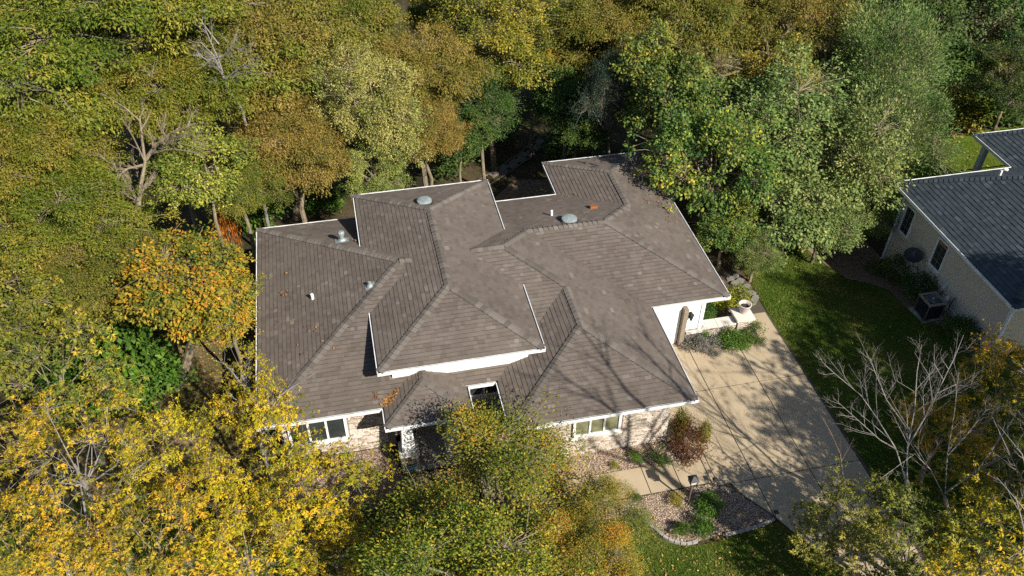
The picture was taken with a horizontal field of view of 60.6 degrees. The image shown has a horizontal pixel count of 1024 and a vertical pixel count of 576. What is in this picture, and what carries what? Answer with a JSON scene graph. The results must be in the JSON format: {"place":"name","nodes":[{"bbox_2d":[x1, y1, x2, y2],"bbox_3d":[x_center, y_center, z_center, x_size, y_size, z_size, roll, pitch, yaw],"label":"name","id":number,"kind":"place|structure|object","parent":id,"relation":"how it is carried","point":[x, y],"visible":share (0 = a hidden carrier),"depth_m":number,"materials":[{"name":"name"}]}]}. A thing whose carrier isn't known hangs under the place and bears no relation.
{"place":"outdoors","nodes":[
{"label":"outdoors","id":0,"kind":"place"},
{"bbox_2d":[61,284,280,500],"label":"side lawn","id":1,"kind":"structure","parent":0,"point":[201,395],"depth_m":31.80,"materials":[{"name":"green plant"}]},
{"bbox_2d":[0,299,149,467],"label":"locust tree","id":2,"kind":"object","parent":1,"relation":"on","point":[74,336],"visible":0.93,"depth_m":26.79,"materials":[{"name":"yellow plant"}]},
{"bbox_2d":[10,227,183,367],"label":"locust tree","id":3,"kind":"object","parent":1,"relation":"on","point":[107,303],"visible":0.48,"depth_m":29.95,"materials":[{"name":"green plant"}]},
{"bbox_2d":[38,282,174,412],"bbox_3d":[-14.964,1.928,32.453,5.238,4.452,5.463,-8,42,-9],"label":"wood shrub","id":4,"kind":"object","parent":1,"relation":"on","point":[125,339],"visible":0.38,"depth_m":31.50,"materials":[{"name":"green plant"}]},
{"bbox_2d":[59,297,276,497],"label":"fallen leaves","id":5,"kind":"object","parent":1,"relation":"on","point":[185,413],"visible":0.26,"depth_m":31.93,"materials":[{"name":"brown plant"}]},
{"bbox_2d":[101,217,256,389],"bbox_3d":[-11.313,1.069,31.171,4.954,7.122,5.745,-8,42,-9],"label":"maple tree","id":6,"kind":"object","parent":1,"relation":"on","point":[155,291],"visible":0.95,"depth_m":28.92,"materials":[{"name":"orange plant"}]},
{"bbox_2d":[186,263,269,393],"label":"maple tree","id":7,"kind":"object","parent":1,"relation":"on","point":[237,323],"visible":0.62,"depth_m":29.43,"materials":[{"name":"yellow plant"}]},
{"bbox_2d":[213,337,277,466],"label":"locust tree","id":8,"kind":"object","parent":1,"relation":"on","point":[243,377],"visible":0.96,"depth_m":27.21,"materials":[{"name":"yellow plant"}]},
{"bbox_2d":[0,497,842,575],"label":"front lawn","id":9,"kind":"structure","parent":0,"point":[76,506],"depth_m":28.12,"materials":[{"name":"green plant"}]},
{"bbox_2d":[0,391,71,551],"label":"locust tree","id":10,"kind":"object","parent":9,"relation":"on","point":[18,454],"visible":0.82,"depth_m":24.43,"materials":[{"name":"yellow plant"}]},
{"bbox_2d":[0,474,89,575],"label":"locust tree","id":11,"kind":"object","parent":9,"relation":"on","point":[18,506],"visible":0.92,"depth_m":21.49,"materials":[{"name":"yellow plant"}]},
{"bbox_2d":[6,499,133,575],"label":"locust tree","id":12,"kind":"object","parent":9,"relation":"on","point":[86,569],"visible":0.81,"depth_m":21.77,"materials":[{"name":"yellow plant"}]},
{"bbox_2d":[0,387,174,575],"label":"locust tree","id":13,"kind":"object","parent":9,"relation":"on","point":[84,482],"visible":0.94,"depth_m":22.99,"materials":[{"name":"yellow plant"}]},
{"bbox_2d":[62,471,226,575],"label":"locust tree","id":14,"kind":"object","parent":9,"relation":"on","point":[163,561],"visible":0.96,"depth_m":22.50,"materials":[{"name":"yellow plant"}]},
{"bbox_2d":[103,388,225,542],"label":"locust tree","id":15,"kind":"object","parent":9,"relation":"on","point":[185,425],"visible":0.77,"depth_m":25.02,"materials":[{"name":"yellow plant"}]},
{"bbox_2d":[150,437,281,560],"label":"locust tree","id":16,"kind":"object","parent":9,"relation":"on","point":[229,475],"visible":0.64,"depth_m":25.14,"materials":[{"name":"yellow plant"}]},
{"bbox_2d":[181,480,308,575],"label":"locust tree","id":17,"kind":"object","parent":9,"relation":"on","point":[247,558],"visible":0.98,"depth_m":23.54,"materials":[{"name":"yellow plant"}]},
{"bbox_2d":[0,489,498,575],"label":"fallen leaves","id":18,"kind":"object","parent":9,"relation":"on","point":[241,567],"visible":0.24,"depth_m":28.25,"materials":[{"name":"brown plant"}]},
{"bbox_2d":[211,419,395,573],"bbox_3d":[-6.302,6.775,26.973,4.511,4.017,5.223,12,43,13],"label":"locust tree","id":19,"kind":"object","parent":9,"relation":"on","point":[309,513],"visible":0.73,"depth_m":26.51,"materials":[{"name":"yellow plant"}]},
{"bbox_2d":[290,501,383,575],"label":"locust tree","id":20,"kind":"object","parent":9,"relation":"on","point":[313,568],"visible":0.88,"depth_m":25.25,"materials":[{"name":"yellow plant"}]},
{"bbox_2d":[348,477,612,575],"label":"pear tree","id":21,"kind":"object","parent":9,"relation":"on","point":[406,565],"visible":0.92,"depth_m":22.82,"materials":[{"name":"green plant"}]},
{"bbox_2d":[350,385,621,575],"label":"pear tree","id":22,"kind":"object","parent":9,"relation":"on","point":[489,441],"visible":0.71,"depth_m":26.47,"materials":[{"name":"green plant"}]},
{"bbox_2d":[505,500,658,575],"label":"pear tree","id":23,"kind":"object","parent":9,"relation":"on","point":[625,564],"visible":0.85,"depth_m":23.41,"materials":[{"name":"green plant"}]},
{"bbox_2d":[559,468,665,570],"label":"pear tree","id":24,"kind":"object","parent":9,"relation":"on","point":[612,488],"visible":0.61,"depth_m":25.81,"materials":[{"name":"green plant"}]},
{"bbox_2d":[598,521,843,575],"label":"grass","id":25,"kind":"structure","parent":9,"relation":"on","point":[679,546],"depth_m":28.02,"materials":[{"name":"green plant"}]},
{"bbox_2d":[786,456,907,575],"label":"locust tree","id":26,"kind":"object","parent":9,"relation":"on","point":[830,495],"visible":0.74,"depth_m":26.07,"materials":[{"name":"green plant"}]},
{"bbox_2d":[808,510,937,575],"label":"locust tree","id":27,"kind":"object","parent":9,"relation":"on","point":[853,559],"visible":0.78,"depth_m":24.94,"materials":[{"name":"green plant"}]},
{"bbox_2d":[0,0,1023,575],"bbox_3d":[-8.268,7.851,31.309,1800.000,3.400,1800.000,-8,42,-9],"label":"ground","id":28,"kind":"structure","parent":0,"point":[532,168],"depth_m":48.24,"materials":[{"name":"brown soil"}]},
{"bbox_2d":[0,250,90,391],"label":"maple tree","id":29,"kind":"object","parent":28,"relation":"on","point":[17,300],"visible":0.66,"depth_m":29.34,"materials":[{"name":"green plant"}]},
{"bbox_2d":[0,98,137,298],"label":"locust tree","id":30,"kind":"object","parent":28,"relation":"on","point":[34,139],"visible":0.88,"depth_m":30.74,"materials":[{"name":"yellow plant"}]},
{"bbox_2d":[25,335,125,435],"bbox_3d":[-15.672,3.273,31.874,3.767,2.968,3.467,-30,50,-30],"label":"wood shrub","id":31,"kind":"object","parent":28,"relation":"on","point":[53,381],"visible":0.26,"depth_m":31.29,"materials":[{"name":"green plant"}]},
{"bbox_2d":[0,143,181,297],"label":"locust tree","id":32,"kind":"object","parent":28,"relation":"on","point":[78,207],"visible":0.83,"depth_m":30.23,"materials":[{"name":"green plant"}]},
{"bbox_2d":[83,91,208,329],"bbox_3d":[-13.395,-2.722,33.567,5.299,9.463,3.914,26,47,26],"label":"dead tree","id":33,"kind":"object","parent":28,"relation":"on","point":[145,158],"visible":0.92,"depth_m":32.03,"materials":[{"name":"grey wood"}]},
{"bbox_2d":[49,27,262,271],"bbox_3d":[-14.661,-5.035,38.469,8.702,11.562,7.306,-8,42,-9],"label":"locust tree","id":34,"kind":"object","parent":28,"relation":"on","point":[162,95],"visible":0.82,"depth_m":35.27,"materials":[{"name":"green plant"}]},
{"bbox_2d":[113,326,200,417],"bbox_3d":[-13.366,3.214,32.293,3.478,2.473,3.200,-32,51,-32],"label":"wood shrub","id":35,"kind":"object","parent":28,"relation":"on","point":[169,374],"visible":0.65,"depth_m":31.97,"materials":[{"name":"green plant"}]},
{"bbox_2d":[0,0,336,247],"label":"locust tree","id":36,"kind":"object","parent":28,"relation":"on","point":[30,31],"visible":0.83,"depth_m":33.94,"materials":[{"name":"green plant"}]},
{"bbox_2d":[139,113,265,249],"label":"ash tree","id":37,"kind":"object","parent":28,"relation":"on","point":[173,166],"visible":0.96,"depth_m":33.23,"materials":[{"name":"green plant"}]},
{"bbox_2d":[162,2,272,226],"bbox_3d":[-11.761,-5.583,37.848,5.080,13.255,2.477,33,50,31],"label":"dead tree","id":38,"kind":"object","parent":28,"relation":"on","point":[244,119],"visible":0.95,"depth_m":34.85,"materials":[{"name":"grey plant"}]},
{"bbox_2d":[191,149,296,270],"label":"locust tree","id":39,"kind":"object","parent":28,"relation":"on","point":[243,205],"visible":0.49,"depth_m":35.65,"materials":[{"name":"green plant"}]},
{"bbox_2d":[207,365,325,507],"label":"locust tree","id":40,"kind":"object","parent":28,"relation":"on","point":[276,417],"visible":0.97,"depth_m":26.01,"materials":[{"name":"yellow plant"}]},
{"bbox_2d":[124,0,414,220],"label":"locust tree","id":41,"kind":"object","parent":28,"relation":"on","point":[270,21],"visible":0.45,"depth_m":37.99,"materials":[{"name":"yellow plant"}]},
{"bbox_2d":[217,70,376,222],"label":"locust tree","id":42,"kind":"object","parent":28,"relation":"on","point":[300,144],"visible":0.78,"depth_m":36.47,"materials":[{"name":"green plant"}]},
{"bbox_2d":[298,178,347,217],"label":"wood shrub","id":43,"kind":"object","parent":28,"relation":"on","point":[336,199],"visible":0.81,"depth_m":45.61,"materials":[{"name":"green plant"}]},
{"bbox_2d":[265,0,414,184],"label":"locust tree","id":44,"kind":"object","parent":28,"relation":"on","point":[301,8],"visible":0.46,"depth_m":40.25,"materials":[{"name":"yellow plant"}]},
{"bbox_2d":[300,36,437,192],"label":"ash tree","id":45,"kind":"object","parent":28,"relation":"on","point":[363,78],"visible":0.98,"depth_m":37.23,"materials":[{"name":"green plant"}]},
{"bbox_2d":[336,125,412,203],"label":"ash tree","id":46,"kind":"object","parent":28,"relation":"on","point":[380,184],"visible":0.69,"depth_m":38.15,"materials":[{"name":"green plant"}]},
{"bbox_2d":[332,499,423,575],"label":"wood shrub","id":47,"kind":"object","parent":28,"relation":"on","point":[373,516],"visible":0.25,"depth_m":27.48,"materials":[{"name":"green plant"}]},
{"bbox_2d":[279,447,482,556],"bbox_3d":[-4.447,7.183,29.502,6.650,0.001,4.500,-8,42,-9],"label":"gravel bed","id":48,"kind":"object","parent":28,"relation":"on","point":[370,453],"visible":0.23,"depth_m":30.12,"materials":[{"name":"beige gravel"}]},
{"bbox_2d":[345,77,474,185],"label":"locust tree","id":49,"kind":"object","parent":28,"relation":"on","point":[448,137],"visible":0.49,"depth_m":39.49,"materials":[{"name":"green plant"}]},
{"bbox_2d":[344,14,503,186],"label":"locust tree","id":50,"kind":"object","parent":28,"relation":"on","point":[426,57],"visible":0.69,"depth_m":40.34,"materials":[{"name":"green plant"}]},
{"bbox_2d":[400,0,481,63],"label":"locust tree","id":51,"kind":"object","parent":28,"relation":"on","point":[419,9],"visible":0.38,"depth_m":46.84,"materials":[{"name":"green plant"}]},
{"bbox_2d":[413,423,513,493],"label":"porch floor","id":52,"kind":"structure","parent":28,"relation":"on","point":[430,442],"depth_m":31.01,"materials":[{"name":"grey concrete"}]},
{"bbox_2d":[437,104,500,182],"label":"maple tree","id":53,"kind":"object","parent":28,"relation":"on","point":[474,141],"visible":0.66,"depth_m":42.97,"materials":[{"name":"green plant"}]},
{"bbox_2d":[433,37,529,179],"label":"maple tree","id":54,"kind":"object","parent":28,"relation":"on","point":[505,98],"visible":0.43,"depth_m":43.93,"materials":[{"name":"green plant"}]},
{"bbox_2d":[407,0,568,169],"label":"maple tree","id":55,"kind":"object","parent":28,"relation":"on","point":[507,37],"visible":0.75,"depth_m":42.55,"materials":[{"name":"yellow plant"}]},
{"bbox_2d":[255,151,730,473],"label":"house","id":56,"kind":"structure","parent":28,"relation":"on","point":[596,293],"depth_m":31.32,"materials":[{"name":"brown"}]},
{"bbox_2d":[287,418,350,448],"bbox_3d":[-6.627,4.895,29.931,2.100,1.370,0.130,-8,42,-9],"label":"window","id":57,"kind":"structure","parent":56,"relation":"in","point":[335,430],"depth_m":30.05,"materials":[{"name":"white glass"}]},
{"bbox_2d":[571,415,621,440],"bbox_3d":[2.930,4.672,30.050,1.840,1.220,0.130,-8,42,-9],"label":"window","id":58,"kind":"structure","parent":56,"relation":"in","point":[611,425],"depth_m":30.23,"materials":[{"name":"white glass"}]},
{"bbox_2d":[520,55,610,159],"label":"maple tree","id":59,"kind":"object","parent":28,"relation":"on","point":[542,104],"visible":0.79,"depth_m":44.62,"materials":[{"name":"green plant"}]},
{"bbox_2d":[512,0,663,156],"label":"locust tree","id":60,"kind":"object","parent":28,"relation":"on","point":[581,19],"visible":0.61,"depth_m":44.18,"materials":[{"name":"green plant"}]},
{"bbox_2d":[481,457,710,515],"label":"front walk","id":61,"kind":"structure","parent":28,"relation":"on","point":[649,479],"depth_m":30.27,"materials":[{"name":"beige concrete"}]},
{"bbox_2d":[521,440,697,486],"bbox_3d":[3.339,6.099,30.841,6.400,0.001,0.930,-8,42,-9],"label":"gravel bed","id":62,"kind":"object","parent":28,"relation":"on","point":[613,456],"visible":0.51,"depth_m":30.90,"materials":[{"name":"beige gravel"}]},
{"bbox_2d":[608,11,730,172],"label":"maple tree","id":63,"kind":"object","parent":28,"relation":"on","point":[693,94],"visible":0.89,"depth_m":40.28,"materials":[{"name":"green plant"}]},
{"bbox_2d":[573,0,770,113],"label":"locust tree","id":64,"kind":"object","parent":28,"relation":"on","point":[721,23],"visible":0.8,"depth_m":43.98,"materials":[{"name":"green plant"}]},
{"bbox_2d":[585,483,772,541],"bbox_3d":[5.615,7.596,29.168,6.100,0.001,2.040,-8,42,-9],"label":"gravel bed","id":65,"kind":"object","parent":28,"relation":"on","point":[715,533],"visible":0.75,"depth_m":29.27,"materials":[{"name":"beige gravel"}]},
{"bbox_2d":[665,408,715,470],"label":"japanese maple","id":66,"kind":"object","parent":28,"relation":"on","point":[682,444],"visible":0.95,"depth_m":30.59,"materials":[{"name":"red plant"}]},
{"bbox_2d":[621,94,786,216],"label":"maple tree","id":67,"kind":"object","parent":28,"relation":"on","point":[715,134],"visible":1,"depth_m":36.99,"materials":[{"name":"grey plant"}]},
{"bbox_2d":[692,189,764,267],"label":"maple tree","id":68,"kind":"object","parent":28,"relation":"on","point":[714,224],"visible":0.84,"depth_m":37.29,"materials":[{"name":"green plant"}]},
{"bbox_2d":[673,24,837,127],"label":"dead tree","id":69,"kind":"object","parent":28,"relation":"on","point":[739,59],"visible":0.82,"depth_m":41.48,"materials":[{"name":"grey plant"}]},
{"bbox_2d":[654,40,861,207],"bbox_3d":[11.485,-7.402,41.780,8.949,9.382,9.348,-8,42,-9],"label":"elm tree","id":70,"kind":"object","parent":28,"relation":"on","point":[792,102],"visible":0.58,"depth_m":39.20,"materials":[{"name":"green plant"}]},
{"bbox_2d":[708,26,826,195],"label":"vine covered tree","id":71,"kind":"object","parent":28,"relation":"on","point":[772,48],"visible":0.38,"depth_m":41.83,"materials":[{"name":"green plant"}]},
{"bbox_2d":[692,133,864,264],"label":"elm tree","id":72,"kind":"object","parent":28,"relation":"on","point":[808,232],"visible":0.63,"depth_m":37.38,"materials":[{"name":"green plant"}]},
{"bbox_2d":[737,0,886,134],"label":"locust tree","id":73,"kind":"object","parent":28,"relation":"on","point":[803,16],"visible":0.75,"depth_m":44.80,"materials":[{"name":"green plant"}]},
{"bbox_2d":[762,79,922,236],"bbox_3d":[14.809,-5.611,40.248,7.042,7.955,8.396,-8,42,-9],"label":"elm tree","id":74,"kind":"object","parent":28,"relation":"on","point":[872,154],"visible":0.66,"depth_m":38.48,"materials":[{"name":"green plant"}]},
{"bbox_2d":[837,177,900,250],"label":"elm tree","id":75,"kind":"object","parent":28,"relation":"on","point":[886,219],"visible":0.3,"depth_m":39.50,"materials":[{"name":"green plant"}]},
{"bbox_2d":[815,0,963,160],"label":"willow tree","id":76,"kind":"object","parent":28,"relation":"on","point":[866,40],"visible":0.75,"depth_m":42.43,"materials":[{"name":"green plant"}]},
{"bbox_2d":[804,240,1001,369],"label":"garden bed","id":77,"kind":"object","parent":28,"relation":"on","point":[846,265],"visible":0.58,"depth_m":40.22,"materials":[{"name":"brown soil"}]},
{"bbox_2d":[892,266,945,304],"bbox_3d":[17.574,-0.121,37.876,1.977,1.484,2.130,-8,42,-9],"label":"round shrub","id":78,"kind":"object","parent":77,"relation":"on","point":[907,280],"visible":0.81,"depth_m":37.62,"materials":[{"name":"green plant"}]},
{"bbox_2d":[909,291,946,322],"bbox_3d":[17.474,0.791,36.669,1.000,1.000,1.000,-8,42,-9],"label":"air conditioner","id":79,"kind":"object","parent":77,"relation":"on","point":[930,306],"visible":1,"depth_m":36.50,"materials":[{"name":"metal"}]},
{"bbox_2d":[937,311,982,348],"bbox_3d":[18.131,1.636,35.370,1.703,1.175,1.712,-8,42,-9],"label":"round shrub","id":80,"kind":"object","parent":77,"relation":"on","point":[951,323],"visible":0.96,"depth_m":35.23,"materials":[{"name":"green plant"}]},
{"bbox_2d":[855,0,980,80],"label":"maple tree","id":81,"kind":"object","parent":28,"relation":"on","point":[952,15],"visible":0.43,"depth_m":51.73,"materials":[{"name":"green plant"}]},
{"bbox_2d":[830,465,1008,575],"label":"locust tree","id":82,"kind":"object","parent":28,"relation":"on","point":[888,495],"visible":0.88,"depth_m":24.76,"materials":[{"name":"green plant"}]},
{"bbox_2d":[880,128,1023,352],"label":"house","id":83,"kind":"structure","parent":28,"relation":"on","point":[963,233],"depth_m":35.98,"materials":[{"name":"grey"}]},
{"bbox_2d":[906,32,1001,87],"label":"wood shrub","id":84,"kind":"object","parent":28,"relation":"on","point":[956,69],"visible":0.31,"depth_m":55.53,"materials":[{"name":"green plant"}]},
{"bbox_2d":[900,0,1023,69],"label":"maple tree","id":85,"kind":"object","parent":28,"relation":"on","point":[998,6],"visible":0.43,"depth_m":55.31,"materials":[{"name":"green plant"}]},
{"bbox_2d":[929,77,1004,133],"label":"wood shrub","id":86,"kind":"object","parent":28,"relation":"on","point":[956,102],"visible":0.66,"depth_m":51.84,"materials":[{"name":"green plant"}]},
{"bbox_2d":[915,460,1023,575],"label":"locust tree","id":87,"kind":"object","parent":28,"relation":"on","point":[944,547],"visible":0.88,"depth_m":24.09,"materials":[{"name":"yellow plant"}]},
{"bbox_2d":[945,71,1022,131],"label":"wood shrub","id":88,"kind":"object","parent":28,"relation":"on","point":[980,108],"visible":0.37,"depth_m":51.55,"materials":[{"name":"green plant"}]},
{"bbox_2d":[494,180,553,200],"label":"deck","id":89,"kind":"structure","parent":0,"point":[532,185],"depth_m":48.28,"materials":[{"name":"brown wood"}]},
{"bbox_2d":[549,110,612,158],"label":"maple tree","id":90,"kind":"object","parent":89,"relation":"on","point":[593,134],"visible":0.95,"depth_m":43.79,"materials":[{"name":"green plant"}]},
{"bbox_2d":[567,37,636,154],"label":"spruce tree","id":91,"kind":"object","parent":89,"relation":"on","point":[608,83],"visible":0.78,"depth_m":41.84,"materials":[{"name":"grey plant"}]},
{"bbox_2d":[665,270,936,575],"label":"driveway","id":92,"kind":"structure","parent":0,"point":[766,455],"depth_m":31.83,"materials":[{"name":"beige concrete"}]},
{"bbox_2d":[685,307,755,336],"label":"planter wall","id":93,"kind":"structure","parent":92,"relation":"on","point":[737,319],"depth_m":35.39,"materials":[{"name":"stone"}]},
{"bbox_2d":[728,237,1023,575],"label":"lawn","id":94,"kind":"structure","parent":0,"point":[888,294],"depth_m":34.15,"materials":[{"name":"green plant"}]},
{"bbox_2d":[726,227,787,282],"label":"elm tree","id":95,"kind":"object","parent":94,"relation":"on","point":[751,258],"visible":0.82,"depth_m":36.76,"materials":[{"name":"green plant"}]},
{"bbox_2d":[776,186,877,263],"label":"elm tree","id":96,"kind":"object","parent":94,"relation":"on","point":[845,222],"visible":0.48,"depth_m":37.90,"materials":[{"name":"green plant"}]},
{"bbox_2d":[813,333,997,530],"bbox_3d":[11.342,4.201,26.977,4.872,8.270,2.522,8,42,8],"label":"bare tree","id":97,"kind":"object","parent":94,"relation":"on","point":[912,438],"visible":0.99,"depth_m":26.06,"materials":[{"name":"grey plant"}]},
{"bbox_2d":[887,391,1012,499],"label":"locust tree","id":98,"kind":"object","parent":94,"relation":"on","point":[927,440],"visible":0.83,"depth_m":28.32,"materials":[{"name":"green plant"}]},
{"bbox_2d":[880,355,1023,535],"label":"bare tree","id":99,"kind":"object","parent":94,"relation":"on","point":[945,501],"visible":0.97,"depth_m":26.32,"materials":[{"name":"grey plant"}]},
{"bbox_2d":[949,319,1023,453],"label":"locust tree","id":100,"kind":"object","parent":94,"relation":"on","point":[987,357],"visible":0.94,"depth_m":28.49,"materials":[{"name":"orange plant"}]},
{"bbox_2d":[961,415,1023,526],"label":"locust tree","id":101,"kind":"object","parent":94,"relation":"on","point":[1009,475],"visible":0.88,"depth_m":27.08,"materials":[{"name":"yellow plant"}]},
{"bbox_2d":[853,124,1023,238],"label":"back lawn","id":102,"kind":"structure","parent":0,"point":[971,139],"depth_m":49.10,"materials":[{"name":"green plant"}]},
{"bbox_2d":[819,50,974,180],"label":"willow tree","id":103,"kind":"object","parent":102,"relation":"on","point":[938,113],"visible":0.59,"depth_m":41.23,"materials":[{"name":"green plant"}]},
{"bbox_2d":[958,29,1023,131],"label":"maple tree","id":104,"kind":"object","parent":102,"relation":"on","point":[989,54],"visible":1,"depth_m":48.95,"materials":[{"name":"green plant"}]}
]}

